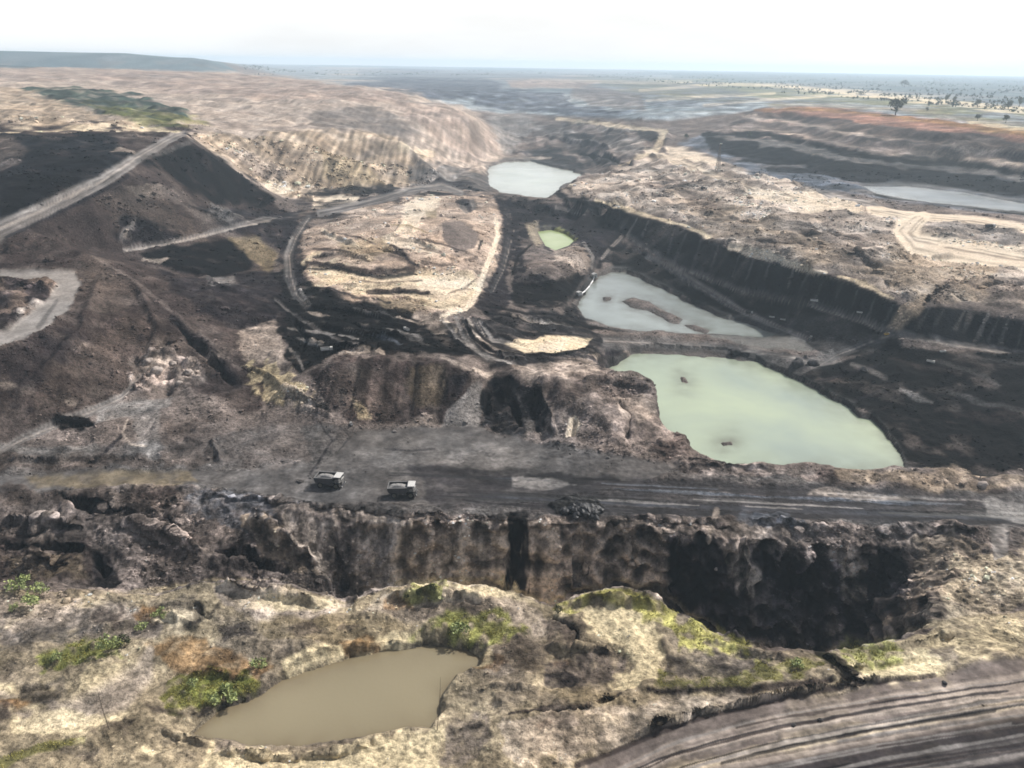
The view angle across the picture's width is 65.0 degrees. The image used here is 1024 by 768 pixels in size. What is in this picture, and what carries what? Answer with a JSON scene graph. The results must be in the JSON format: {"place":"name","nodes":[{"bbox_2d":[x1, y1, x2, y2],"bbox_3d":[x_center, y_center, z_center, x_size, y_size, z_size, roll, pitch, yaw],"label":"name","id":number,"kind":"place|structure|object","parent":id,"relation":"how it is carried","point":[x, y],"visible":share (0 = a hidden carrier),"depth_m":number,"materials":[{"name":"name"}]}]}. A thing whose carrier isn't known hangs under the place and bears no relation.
{"place":"outdoors","nodes":[
{"label":"outdoors","id":0,"kind":"place"},
{"bbox_2d":[0,51,509,201],"bbox_3d":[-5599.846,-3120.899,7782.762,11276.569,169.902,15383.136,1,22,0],"label":"hills","id":1,"kind":"structure","parent":0,"point":[418,134],"depth_m":1149.29,"materials":[{"name":"beige soil"}]},
{"bbox_2d":[194,645,480,746],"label":"pond","id":2,"kind":"structure","parent":0,"point":[374,693],"depth_m":176.44,"materials":[{"name":"liquid"}]},
{"bbox_2d":[0,62,1023,767],"bbox_3d":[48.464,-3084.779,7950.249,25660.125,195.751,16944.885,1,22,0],"label":"terrain","id":3,"kind":"structure","parent":0,"point":[596,126],"depth_m":311.92,"materials":[{"name":"brown soil"}]},
{"bbox_2d":[8,602,18,611],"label":"shrub","id":4,"kind":"object","parent":3,"relation":"on","point":[15,605],"visible":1,"depth_m":197.12,"materials":[{"name":"green plant"}]},
{"bbox_2d":[3,573,29,591],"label":"shrub","id":5,"kind":"object","parent":3,"relation":"on","point":[21,581],"visible":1,"depth_m":204.54,"materials":[{"name":"green plant"}]},
{"bbox_2d":[20,593,40,607],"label":"shrub","id":6,"kind":"object","parent":3,"relation":"on","point":[34,598],"visible":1,"depth_m":198.44,"materials":[{"name":"green plant"}]},
{"bbox_2d":[25,582,49,594],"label":"shrub","id":7,"kind":"object","parent":3,"relation":"on","point":[38,586],"visible":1,"depth_m":203.87,"materials":[{"name":"green plant"}]},
{"bbox_2d":[133,621,148,630],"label":"shrub","id":8,"kind":"object","parent":3,"relation":"on","point":[142,628],"visible":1,"depth_m":191.34,"materials":[{"name":"green plant"}]},
{"bbox_2d":[142,358,152,364],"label":"boulder","id":9,"kind":"object","parent":3,"relation":"on","point":[147,361],"visible":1,"depth_m":344.01,"materials":[{"name":"beige stone"}]},
{"bbox_2d":[150,366,163,375],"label":"boulder","id":10,"kind":"object","parent":3,"relation":"on","point":[157,370],"visible":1,"depth_m":335.64,"materials":[{"name":"beige stone"}]},
{"bbox_2d":[150,606,168,618],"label":"shrub","id":11,"kind":"object","parent":3,"relation":"on","point":[160,614],"visible":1,"depth_m":195.16,"materials":[{"name":"green plant"}]},
{"bbox_2d":[169,361,175,366],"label":"boulder","id":12,"kind":"object","parent":3,"relation":"on","point":[172,363],"visible":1,"depth_m":346.79,"materials":[{"name":"beige stone"}]},
{"bbox_2d":[184,369,192,375],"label":"boulder","id":13,"kind":"object","parent":3,"relation":"on","point":[187,372],"visible":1,"depth_m":338.33,"materials":[{"name":"beige stone"}]},
{"bbox_2d":[248,657,267,668],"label":"shrub","id":14,"kind":"object","parent":3,"relation":"on","point":[254,663],"visible":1,"depth_m":182.95,"materials":[{"name":"green plant"}]},
{"bbox_2d":[320,346,332,351],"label":"tipper truck","id":15,"kind":"object","parent":3,"relation":"on","point":[323,349],"visible":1,"depth_m":353.10,"materials":[{"name":"paint"}]},
{"bbox_2d":[1,578,901,767],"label":"grass","id":16,"kind":"structure","parent":3,"relation":"on","point":[237,685],"depth_m":185.76,"materials":[{"name":"green plant"}]},
{"bbox_2d":[49,650,62,661],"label":"shrub","id":17,"kind":"object","parent":16,"relation":"on","point":[53,657],"visible":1,"depth_m":181.35,"materials":[{"name":"green plant"}]},
{"bbox_2d":[94,632,120,651],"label":"shrub","id":18,"kind":"object","parent":16,"relation":"on","point":[110,642],"visible":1,"depth_m":183.61,"materials":[{"name":"green plant"}]},
{"bbox_2d":[115,634,131,647],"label":"shrub","id":19,"kind":"object","parent":16,"relation":"on","point":[126,640],"visible":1,"depth_m":186.06,"materials":[{"name":"green plant"}]},
{"bbox_2d":[186,678,198,687],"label":"shrub","id":20,"kind":"object","parent":16,"relation":"on","point":[194,680],"visible":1,"depth_m":176.58,"materials":[{"name":"green plant"}]},
{"bbox_2d":[206,682,238,705],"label":"shrub","id":21,"kind":"object","parent":16,"relation":"on","point":[216,698],"visible":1,"depth_m":173.73,"materials":[{"name":"green plant"}]},
{"bbox_2d":[450,619,470,633],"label":"shrub","id":22,"kind":"object","parent":16,"relation":"on","point":[455,627],"visible":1,"depth_m":193.38,"materials":[{"name":"green plant"}]},
{"bbox_2d":[790,657,803,668],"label":"shrub","id":23,"kind":"object","parent":16,"relation":"on","point":[796,663],"visible":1,"depth_m":181.12,"materials":[{"name":"green plant"}]},
{"bbox_2d":[0,114,1023,767],"bbox_3d":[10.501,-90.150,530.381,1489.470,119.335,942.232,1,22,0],"label":"rubble","id":24,"kind":"object","parent":3,"relation":"on","point":[104,506],"visible":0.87,"depth_m":358.37,"materials":[{"name":"brown stone"}]},
{"bbox_2d":[555,604,562,613],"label":"shrub","id":25,"kind":"object","parent":3,"relation":"on","point":[559,607],"visible":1,"depth_m":198.42,"materials":[{"name":"green plant"}]},
{"bbox_2d":[243,64,1023,112],"bbox_3d":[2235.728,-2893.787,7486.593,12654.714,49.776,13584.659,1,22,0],"label":"woodland","id":26,"kind":"object","parent":3,"relation":"on","point":[951,103],"visible":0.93,"depth_m":2795.69,"materials":[{"name":"plant"}]},
{"bbox_2d":[715,143,721,172],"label":"lattice mast","id":27,"kind":"object","parent":3,"relation":"on","point":[718,158],"visible":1,"depth_m":871.85,"materials":[{"name":"metal"}]},
{"bbox_2d":[791,357,803,367],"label":"boulder","id":28,"kind":"object","parent":3,"relation":"on","point":[797,362],"visible":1,"depth_m":407.48,"materials":[{"name":"grey stone"}]},
{"bbox_2d":[860,366,867,372],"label":"boulder","id":29,"kind":"object","parent":3,"relation":"on","point":[863,369],"visible":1,"depth_m":394.35,"materials":[{"name":"grey stone"}]},
{"bbox_2d":[888,97,906,114],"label":"tree","id":30,"kind":"object","parent":3,"relation":"on","point":[896,102],"visible":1,"depth_m":1225.76,"materials":[{"name":"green plant"}]},
{"bbox_2d":[900,80,909,86],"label":"tree","id":31,"kind":"object","parent":3,"relation":"on","point":[905,82],"visible":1,"depth_m":3457.53,"materials":[{"name":"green plant"}]},
{"bbox_2d":[975,99,981,107],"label":"tree","id":32,"kind":"object","parent":3,"relation":"on","point":[978,101],"visible":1,"depth_m":1537.05,"materials":[{"name":"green plant"}]},
{"bbox_2d":[977,481,988,489],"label":"boulder","id":33,"kind":"object","parent":3,"relation":"on","point":[983,484],"visible":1,"depth_m":266.55,"materials":[{"name":"grey stone"}]},
{"bbox_2d":[1005,100,1012,108],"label":"tree","id":34,"kind":"object","parent":3,"relation":"on","point":[1009,104],"visible":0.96,"depth_m":1470.03,"materials":[{"name":"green plant"}]},
{"bbox_2d":[0,131,1023,767],"bbox_3d":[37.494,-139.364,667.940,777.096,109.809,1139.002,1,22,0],"label":"haul road","id":35,"kind":"structure","parent":0,"point":[922,723],"depth_m":264.25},
{"bbox_2d":[314,471,345,489],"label":"haul truck","id":36,"kind":"object","parent":35,"relation":"on","point":[335,480],"visible":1,"depth_m":262.11,"materials":[{"name":"paint"}]},
{"bbox_2d":[387,481,417,498],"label":"haul truck","id":37,"kind":"object","parent":35,"relation":"on","point":[395,489],"visible":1,"depth_m":256.37,"materials":[{"name":"metal"}]},
{"bbox_2d":[560,502,603,520],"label":"coal pile","id":38,"kind":"object","parent":35,"relation":"on","point":[589,511],"visible":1,"depth_m":247.40,"materials":[{"name":"black stone"}]},
{"bbox_2d":[730,347,740,355],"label":"boulder","id":39,"kind":"object","parent":35,"relation":"on","point":[735,351],"visible":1,"depth_m":431.55,"materials":[{"name":"grey stone"}]},
{"bbox_2d":[807,359,819,366],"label":"boulder","id":40,"kind":"object","parent":35,"relation":"on","point":[813,362],"visible":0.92,"depth_m":407.68,"materials":[{"name":"grey stone"}]},
{"bbox_2d":[985,224,995,227],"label":"tipper truck","id":41,"kind":"object","parent":35,"relation":"on","point":[990,225],"visible":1,"depth_m":562.12,"materials":[{"name":"white paint"}]},
{"bbox_2d":[0,0,1023,75],"label":"sky","id":42,"kind":"structure","parent":0,"point":[919,37],"materials":[{"name":"white"}]},
{"bbox_2d":[488,161,580,197],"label":"lake","id":43,"kind":"structure","parent":0,"point":[530,178],"depth_m":1101.64,"materials":[{"name":"white liquid"}]},
{"bbox_2d":[538,230,573,249],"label":"pond","id":44,"kind":"structure","parent":0,"point":[553,239],"depth_m":666.24,"materials":[{"name":"liquid"}]},
{"bbox_2d":[577,272,777,336],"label":"lake","id":45,"kind":"structure","parent":0,"point":[618,288],"depth_m":504.17,"materials":[{"name":"grey liquid"}]},
{"bbox_2d":[610,354,903,469],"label":"lake","id":46,"kind":"structure","parent":0,"point":[751,411],"depth_m":359.53,"materials":[{"name":"green liquid"}]},
{"bbox_2d":[863,186,1023,211],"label":"pond","id":47,"kind":"structure","parent":0,"point":[936,196],"depth_m":760.74,"materials":[{"name":"liquid"}]}
]}

